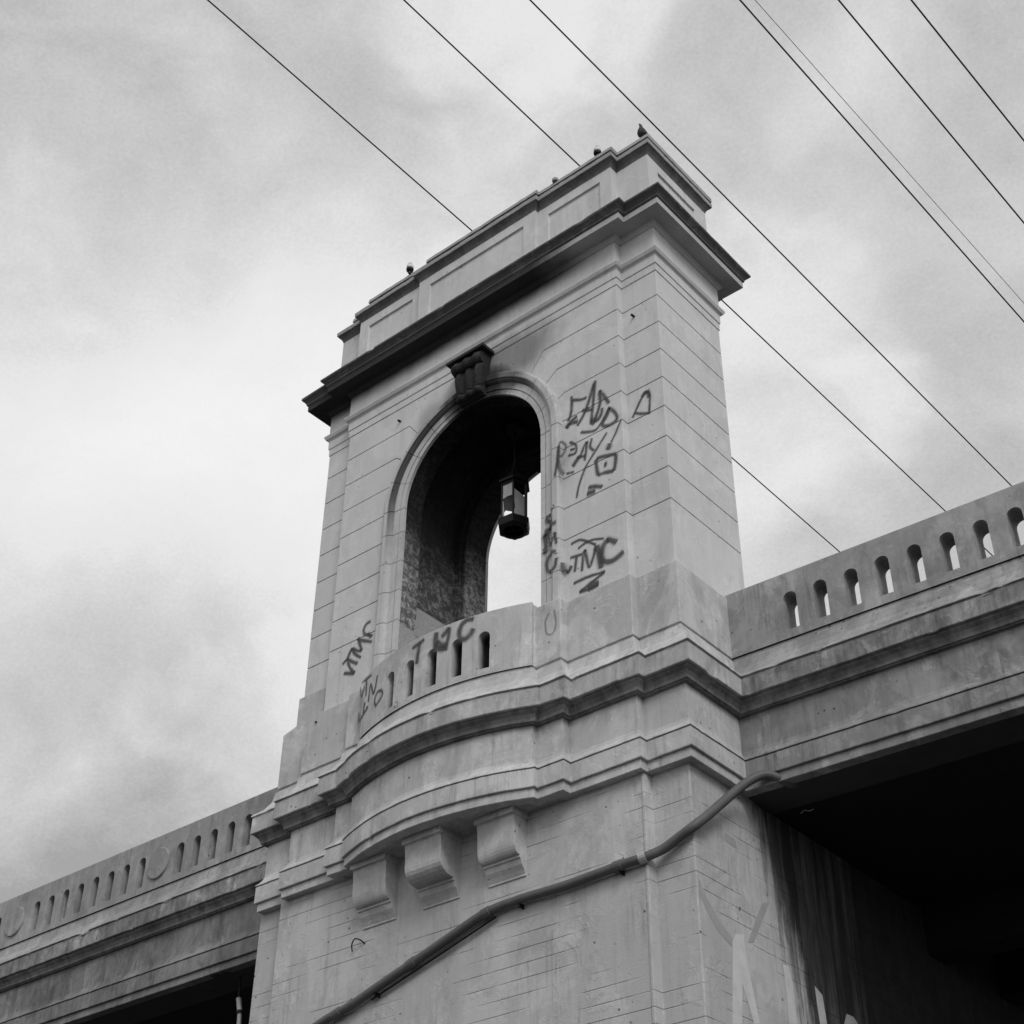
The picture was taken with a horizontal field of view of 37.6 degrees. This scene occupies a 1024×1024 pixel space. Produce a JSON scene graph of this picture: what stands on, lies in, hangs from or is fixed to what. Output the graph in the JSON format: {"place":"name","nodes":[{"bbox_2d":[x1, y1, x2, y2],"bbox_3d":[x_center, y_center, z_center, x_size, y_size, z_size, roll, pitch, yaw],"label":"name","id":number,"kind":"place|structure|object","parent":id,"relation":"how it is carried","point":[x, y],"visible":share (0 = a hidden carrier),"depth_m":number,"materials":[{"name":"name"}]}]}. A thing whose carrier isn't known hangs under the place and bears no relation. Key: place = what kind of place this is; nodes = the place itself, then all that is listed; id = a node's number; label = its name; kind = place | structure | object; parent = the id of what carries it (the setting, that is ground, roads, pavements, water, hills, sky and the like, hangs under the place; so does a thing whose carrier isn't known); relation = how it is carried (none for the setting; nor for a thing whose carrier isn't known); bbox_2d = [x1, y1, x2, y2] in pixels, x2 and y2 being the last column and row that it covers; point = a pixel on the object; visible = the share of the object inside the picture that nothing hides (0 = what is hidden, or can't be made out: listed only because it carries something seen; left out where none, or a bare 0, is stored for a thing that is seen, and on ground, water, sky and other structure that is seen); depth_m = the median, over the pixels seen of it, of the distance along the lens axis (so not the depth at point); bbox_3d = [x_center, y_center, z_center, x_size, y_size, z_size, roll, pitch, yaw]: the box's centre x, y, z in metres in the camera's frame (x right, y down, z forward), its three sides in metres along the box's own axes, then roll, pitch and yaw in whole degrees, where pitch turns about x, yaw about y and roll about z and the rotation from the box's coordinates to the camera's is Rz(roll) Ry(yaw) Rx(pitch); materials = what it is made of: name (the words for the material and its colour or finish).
{"place":"outdoors","nodes":[
{"label":"outdoors","id":0,"kind":"place"},
{"bbox_2d":[0,0,1023,902],"label":"sky","id":1,"kind":"structure","parent":0,"point":[190,234],"materials":[{"name":"grey"}]},
{"bbox_2d":[207,0,839,551],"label":"power line","id":2,"kind":"object","parent":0,"point":[443,206],"visible":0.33,"depth_m":35.39,"materials":[{"name":"black metal"}]},
{"bbox_2d":[403,0,992,555],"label":"power line","id":3,"kind":"object","parent":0,"point":[721,300],"visible":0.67,"depth_m":38.21,"materials":[{"name":"black metal"}]},
{"bbox_2d":[529,0,1011,485],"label":"power line","id":4,"kind":"object","parent":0,"point":[637,108],"visible":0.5,"depth_m":36.20,"materials":[{"name":"black metal"}]},
{"bbox_2d":[739,0,1023,321],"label":"power line","id":5,"kind":"object","parent":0,"point":[837,110],"visible":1,"depth_m":34.43,"materials":[{"name":"black metal"}]},
{"bbox_2d":[755,0,1023,302],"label":"power line","id":6,"kind":"object","parent":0,"point":[885,147],"visible":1,"depth_m":34.22,"materials":[{"name":"grey metal"}]},
{"bbox_2d":[838,0,1023,223],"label":"power line","id":7,"kind":"object","parent":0,"point":[915,92],"visible":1,"depth_m":33.45,"materials":[{"name":"black metal"}]},
{"bbox_2d":[910,0,1023,140],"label":"power line","id":8,"kind":"object","parent":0,"point":[961,62],"depth_m":32.63,"materials":[{"name":"black metal"}]},
{"label":"ground","id":9,"kind":"structure","parent":0,"visible":0},
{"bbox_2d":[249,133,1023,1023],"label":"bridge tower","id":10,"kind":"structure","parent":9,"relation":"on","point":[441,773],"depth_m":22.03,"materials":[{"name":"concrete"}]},
{"bbox_2d":[0,787,278,1023],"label":"bridge span","id":11,"kind":"object","parent":10,"relation":"attached to","point":[164,929],"visible":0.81,"depth_m":27.46,"materials":[{"name":"concrete"}]},
{"bbox_2d":[236,977,242,1023],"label":"hanging pipe","id":12,"kind":"object","parent":11,"relation":"hanging from","point":[239,1008],"visible":1,"depth_m":25.24,"materials":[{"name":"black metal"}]},
{"bbox_2d":[406,263,413,274],"bbox_3d":[-1.992,-4.752,29.420,0.153,0.266,0.149,-27,-45,31],"label":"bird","id":13,"kind":"object","parent":10,"relation":"on","point":[410,268],"visible":1,"depth_m":29.36,"materials":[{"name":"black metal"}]},
{"bbox_2d":[498,418,529,539],"bbox_3d":[0.042,-0.609,25.924,0.523,2.521,0.596,-2,-37,3],"label":"lantern","id":14,"kind":"object","parent":10,"relation":"hanging from","point":[514,489],"visible":1,"depth_m":25.51,"materials":[{"name":"black metal"}]},
{"bbox_2d":[312,770,797,1023],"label":"conduit pipe","id":15,"kind":"object","parent":10,"relation":"attached to","point":[619,866],"visible":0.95,"depth_m":19.65,"materials":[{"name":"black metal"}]},
{"bbox_2d":[593,146,600,155],"bbox_3d":[1.537,-6.470,27.077,0.153,0.266,0.149,-27,-45,31],"label":"roof lamp","id":16,"kind":"object","parent":10,"relation":"on","point":[597,150],"visible":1,"depth_m":27.02,"materials":[{"name":"black metal"}]},
{"bbox_2d":[637,124,646,137],"bbox_3d":[2.342,-6.782,26.793,0.233,0.434,0.164,-5,-37,8],"label":"pigeon","id":17,"kind":"object","parent":10,"relation":"on","point":[641,131],"visible":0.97,"depth_m":26.70,"materials":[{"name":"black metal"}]},
{"bbox_2d":[725,482,1023,1006],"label":"bridge span","id":18,"kind":"object","parent":10,"relation":"attached to","point":[881,727],"visible":0.99,"depth_m":19.98,"materials":[{"name":"concrete"}]}
]}

